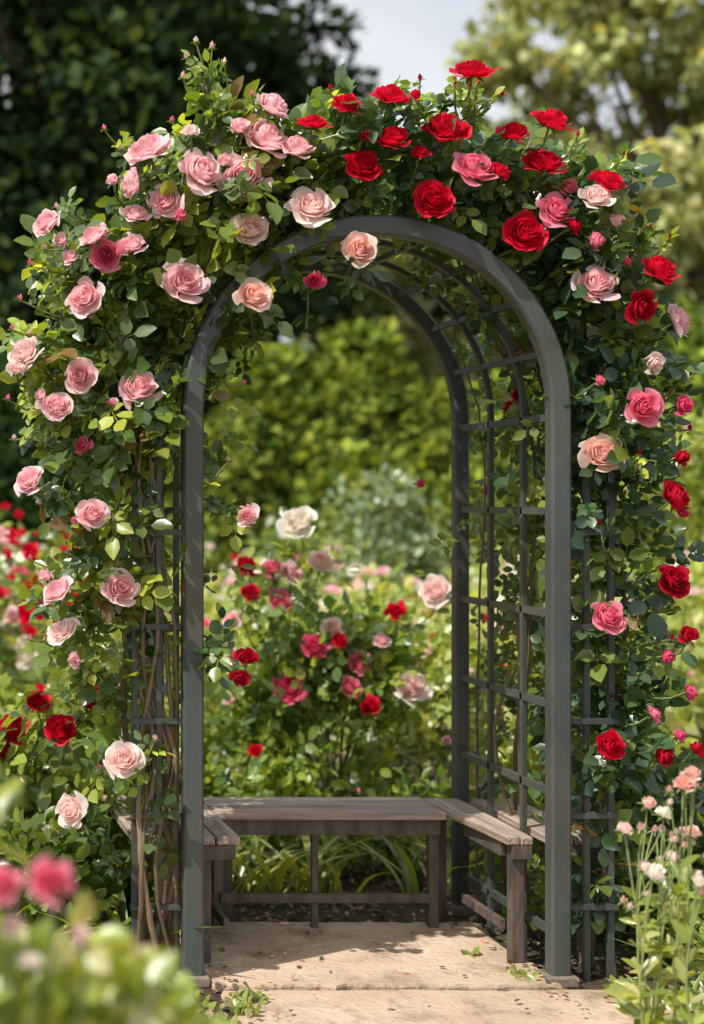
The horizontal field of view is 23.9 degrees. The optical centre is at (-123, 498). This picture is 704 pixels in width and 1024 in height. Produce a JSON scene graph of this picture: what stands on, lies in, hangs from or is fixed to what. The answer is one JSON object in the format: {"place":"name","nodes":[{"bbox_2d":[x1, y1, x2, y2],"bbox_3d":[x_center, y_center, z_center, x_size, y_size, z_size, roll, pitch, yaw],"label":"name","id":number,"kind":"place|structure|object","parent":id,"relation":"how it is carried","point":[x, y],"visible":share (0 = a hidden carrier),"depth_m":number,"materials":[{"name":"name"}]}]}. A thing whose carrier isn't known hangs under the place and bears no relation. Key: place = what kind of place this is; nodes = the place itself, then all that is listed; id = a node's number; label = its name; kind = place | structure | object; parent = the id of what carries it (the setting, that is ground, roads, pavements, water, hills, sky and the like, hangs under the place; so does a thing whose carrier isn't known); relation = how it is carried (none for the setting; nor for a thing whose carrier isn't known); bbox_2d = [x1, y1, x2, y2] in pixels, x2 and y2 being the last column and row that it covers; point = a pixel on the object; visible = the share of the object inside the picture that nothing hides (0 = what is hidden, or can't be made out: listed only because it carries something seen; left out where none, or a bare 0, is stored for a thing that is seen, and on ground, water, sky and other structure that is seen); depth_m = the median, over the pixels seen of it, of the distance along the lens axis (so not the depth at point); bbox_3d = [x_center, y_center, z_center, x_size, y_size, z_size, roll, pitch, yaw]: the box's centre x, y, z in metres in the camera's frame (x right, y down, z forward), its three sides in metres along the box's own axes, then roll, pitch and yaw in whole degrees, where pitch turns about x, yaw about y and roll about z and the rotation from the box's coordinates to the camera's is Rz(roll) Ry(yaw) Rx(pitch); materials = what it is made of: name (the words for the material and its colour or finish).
{"place":"outdoors","nodes":[
{"label":"outdoors","id":0,"kind":"place"},
{"bbox_2d":[0,568,230,747],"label":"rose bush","id":1,"kind":"object","parent":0,"point":[14,686],"visible":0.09,"depth_m":7.93,"materials":[{"name":"green plant"}]},
{"bbox_2d":[2,0,703,347],"label":"sky","id":2,"kind":"structure","parent":0,"point":[405,39],"materials":[{"name":"white"}]},
{"bbox_2d":[26,703,703,1023],"bbox_3d":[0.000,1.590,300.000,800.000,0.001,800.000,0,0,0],"label":"ground","id":3,"kind":"structure","parent":0,"point":[408,910],"depth_m":5.85,"materials":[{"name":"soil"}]},
{"bbox_2d":[0,675,11,709],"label":"garden shrub","id":4,"kind":"object","parent":3,"relation":"on","point":[3,702],"visible":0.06,"depth_m":6.81,"materials":[{"name":"green plant"}]},
{"bbox_2d":[0,509,27,580],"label":"tall shrub","id":5,"kind":"object","parent":3,"relation":"on","point":[1,550],"visible":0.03,"depth_m":12.43,"materials":[{"name":"green plant"}]},
{"bbox_2d":[0,502,122,704],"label":"red flower border","id":6,"kind":"object","parent":3,"relation":"on","point":[14,616],"visible":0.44,"depth_m":8.73,"materials":[{"name":"green plant"}]},
{"bbox_2d":[0,666,130,924],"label":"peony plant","id":7,"kind":"object","parent":3,"relation":"on","point":[55,734],"visible":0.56,"depth_m":5.50,"materials":[{"name":"green plant"}]},
{"bbox_2d":[0,805,130,947],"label":"garden shrub","id":8,"kind":"object","parent":3,"relation":"on","point":[34,838],"visible":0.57,"depth_m":5.18,"materials":[{"name":"green plant"}]},
{"bbox_2d":[0,654,180,878],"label":"garden shrub","id":9,"kind":"object","parent":3,"relation":"on","point":[53,679],"visible":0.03,"depth_m":6.32,"materials":[{"name":"green plant"}]},
{"bbox_2d":[0,332,181,573],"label":"hedge","id":10,"kind":"object","parent":3,"relation":"on","point":[14,462],"visible":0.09,"depth_m":17.39,"materials":[{"name":"green plant"}]},
{"bbox_2d":[6,872,210,973],"bbox_3d":[0.551,1.446,5.216,1.150,0.288,0.996,0,0,0],"label":"daylily clump","id":11,"kind":"object","parent":3,"relation":"on","point":[119,916],"visible":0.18,"depth_m":5.26,"materials":[{"name":"green plant"}]},
{"bbox_2d":[0,778,233,1023],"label":"foreground rose bush","id":12,"kind":"object","parent":3,"relation":"on","point":[99,977],"visible":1,"depth_m":2.20,"materials":[{"name":"green plant"}]},
{"bbox_2d":[69,777,180,914],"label":"garden shrub","id":13,"kind":"object","parent":3,"relation":"on","point":[124,845],"visible":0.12,"depth_m":5.76,"materials":[{"name":"green plant"}]},
{"bbox_2d":[45,497,205,662],"bbox_3d":[2.087,0.744,12.844,1.499,1.674,1.270,0,0,0],"label":"tall shrub","id":14,"kind":"object","parent":3,"relation":"on","point":[169,551],"visible":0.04,"depth_m":12.76,"materials":[{"name":"green plant"}]},
{"bbox_2d":[46,611,245,795],"bbox_3d":[1.388,1.111,8.134,1.116,1.144,1.062,0,0,-17],"label":"rose bush","id":15,"kind":"object","parent":3,"relation":"on","point":[116,636],"visible":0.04,"depth_m":8.04,"materials":[{"name":"green plant"}]},
{"bbox_2d":[0,0,318,413],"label":"tree","id":16,"kind":"object","parent":3,"relation":"on","point":[97,83],"visible":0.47,"depth_m":20.88,"materials":[{"name":"green plant"}]},
{"bbox_2d":[0,0,380,337],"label":"tree","id":17,"kind":"object","parent":3,"relation":"on","point":[284,71],"visible":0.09,"depth_m":23.70,"materials":[{"name":"green plant"}]},
{"bbox_2d":[0,36,450,981],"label":"climbing pink rose","id":18,"kind":"object","parent":3,"relation":"on","point":[166,254],"visible":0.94,"depth_m":4.98,"materials":[{"name":"green plant"}]},
{"bbox_2d":[170,738,282,885],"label":"shrub","id":19,"kind":"object","parent":3,"relation":"on","point":[213,778],"visible":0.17,"depth_m":6.49,"materials":[{"name":"green plant"}]},
{"bbox_2d":[214,515,340,646],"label":"grey leaf shrub","id":20,"kind":"object","parent":3,"relation":"on","point":[268,534],"visible":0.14,"depth_m":12.52,"materials":[{"name":"green plant"}]},
{"bbox_2d":[204,256,396,423],"bbox_3d":[6.399,-2.782,26.995,5.470,8.787,5.234,0,0,39],"label":"tree","id":21,"kind":"object","parent":3,"relation":"on","point":[349,308],"visible":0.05,"depth_m":25.05,"materials":[{"name":"green plant"}]},
{"bbox_2d":[0,554,648,768],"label":"flower border","id":22,"kind":"object","parent":3,"relation":"on","point":[24,659],"visible":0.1,"depth_m":9.54,"materials":[{"name":"green plant"}]},
{"bbox_2d":[112,313,539,609],"bbox_3d":[4.936,-0.111,16.417,5.682,3.808,3.841,0,0,0],"label":"hedge","id":23,"kind":"object","parent":3,"relation":"on","point":[307,454],"visible":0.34,"depth_m":16.29,"materials":[{"name":"green plant"}]},
{"bbox_2d":[204,505,450,849],"bbox_3d":[2.026,0.862,7.109,1.155,1.669,1.127,0,0,0],"label":"rose bush","id":24,"kind":"object","parent":3,"relation":"on","point":[357,662],"visible":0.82,"depth_m":6.84,"materials":[{"name":"green plant"}]},
{"bbox_2d":[102,795,597,968],"bbox_3d":[1.650,1.363,5.495,1.580,0.455,0.730,0,0,0],"label":"garden bench","id":25,"kind":"object","parent":3,"relation":"on","point":[228,821],"visible":0.62,"depth_m":5.55,"materials":[{"name":"brown wood"}]},
{"bbox_2d":[280,755,419,885],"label":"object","id":26,"kind":"object","parent":3,"relation":"on","point":[378,843],"visible":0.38,"depth_m":6.42,"materials":[{"name":"green plant"}]},
{"bbox_2d":[0,213,701,400],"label":"distant trees","id":27,"kind":"object","parent":3,"relation":"on","point":[307,345],"depth_m":48.10,"materials":[{"name":"green plant"}]},
{"bbox_2d":[0,536,703,687],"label":"flower border","id":28,"kind":"object","parent":3,"relation":"on","point":[215,557],"visible":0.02,"depth_m":13.60,"materials":[{"name":"green plant"}]},
{"bbox_2d":[233,835,486,905],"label":"daylily clump","id":29,"kind":"object","parent":3,"relation":"on","point":[260,879],"visible":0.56,"depth_m":6.09,"materials":[{"name":"green plant"}]},
{"bbox_2d":[130,215,618,987],"bbox_3d":[1.630,0.331,5.416,1.600,2.518,0.932,0,0,0],"label":"garden arbor","id":30,"kind":"object","parent":3,"relation":"on","point":[504,281],"visible":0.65,"depth_m":5.00,"materials":[{"name":"paint"}]},
{"bbox_2d":[299,463,478,620],"bbox_3d":[4.103,0.691,12.155,1.584,1.965,1.372,0,0,0],"label":"grey leaf shrub","id":31,"kind":"object","parent":3,"relation":"on","point":[389,503],"visible":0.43,"depth_m":12.02,"materials":[{"name":"green plant"}]},
{"bbox_2d":[288,118,540,406],"bbox_3d":[10.819,-2.844,29.035,6.738,8.909,5.943,0,0,0],"label":"tree","id":32,"kind":"object","parent":3,"relation":"on","point":[420,350],"visible":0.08,"depth_m":28.18,"materials":[{"name":"green plant"}]},
{"bbox_2d":[323,612,529,797],"bbox_3d":[2.816,1.141,7.764,1.164,1.138,0.895,0,0,0],"label":"rose bush","id":33,"kind":"object","parent":3,"relation":"on","point":[432,714],"visible":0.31,"depth_m":7.70,"materials":[{"name":"green plant"}]},
{"bbox_2d":[193,59,703,975],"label":"climbing red rose","id":34,"kind":"object","parent":3,"relation":"on","point":[513,205],"visible":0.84,"depth_m":5.01,"materials":[{"name":"green plant"}]},
{"bbox_2d":[380,755,540,873],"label":"shrub","id":35,"kind":"object","parent":3,"relation":"on","point":[405,781],"visible":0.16,"depth_m":6.56,"materials":[{"name":"green plant"}]},
{"bbox_2d":[249,532,703,745],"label":"flower border","id":36,"kind":"object","parent":3,"relation":"on","point":[695,677],"visible":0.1,"depth_m":9.73,"materials":[{"name":"green plant"}]},
{"bbox_2d":[442,0,703,390],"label":"tree","id":37,"kind":"object","parent":3,"relation":"on","point":[602,30],"visible":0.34,"depth_m":25.73,"materials":[{"name":"green plant"}]},
{"bbox_2d":[468,294,703,572],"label":"hedge","id":38,"kind":"object","parent":3,"relation":"on","point":[691,346],"visible":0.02,"depth_m":17.41,"materials":[{"name":"green plant"}]},
{"bbox_2d":[482,664,698,871],"bbox_3d":[3.123,1.183,6.590,0.927,0.981,1.004,0,0,0],"label":"garden shrub","id":39,"kind":"object","parent":3,"relation":"on","point":[670,718],"visible":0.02,"depth_m":6.61,"materials":[{"name":"green plant"}]},
{"bbox_2d":[516,561,703,729],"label":"tall shrub","id":40,"kind":"object","parent":3,"relation":"on","point":[684,613],"visible":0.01,"depth_m":9.52,"materials":[{"name":"green plant"}]},
{"bbox_2d":[528,726,703,942],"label":"garden shrub","id":41,"kind":"object","parent":3,"relation":"on","point":[670,775],"visible":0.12,"depth_m":5.47,"materials":[{"name":"green plant"}]},
{"bbox_2d":[533,408,703,709],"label":"tall shrub","id":42,"kind":"object","parent":3,"relation":"on","point":[694,479],"visible":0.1,"depth_m":10.79,"materials":[{"name":"green plant"}]},
{"bbox_2d":[571,882,703,1003],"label":"daylily clump","id":43,"kind":"object","parent":3,"relation":"on","point":[700,975],"visible":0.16,"depth_m":5.15,"materials":[{"name":"green plant"}]},
{"bbox_2d":[602,765,703,1023],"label":"budding perennial","id":44,"kind":"object","parent":3,"relation":"on","point":[625,993],"visible":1,"depth_m":4.09,"materials":[{"name":"green plant"}]},
{"bbox_2d":[609,4,703,302],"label":"tree","id":45,"kind":"object","parent":3,"relation":"on","point":[691,134],"visible":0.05,"depth_m":29.45,"materials":[{"name":"green plant"}]},
{"bbox_2d":[657,812,703,953],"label":"garden shrub","id":46,"kind":"object","parent":3,"relation":"on","point":[698,928],"visible":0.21,"depth_m":5.14,"materials":[{"name":"green plant"}]},
{"bbox_2d":[179,922,692,1023],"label":"stone path","id":47,"kind":"structure","parent":0,"point":[370,981],"depth_m":4.99,"materials":[{"name":"beige stone"}]},
{"bbox_2d":[208,927,614,1021],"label":"fallen leaves","id":48,"kind":"object","parent":47,"relation":"on","point":[299,967],"visible":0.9,"depth_m":4.98,"materials":[{"name":"green plant"}]},
{"bbox_2d":[157,946,703,1023],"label":"ground cover plants","id":49,"kind":"object","parent":47,"relation":"on","point":[241,1002],"visible":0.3,"depth_m":4.79,"materials":[{"name":"green plant"}]}
]}

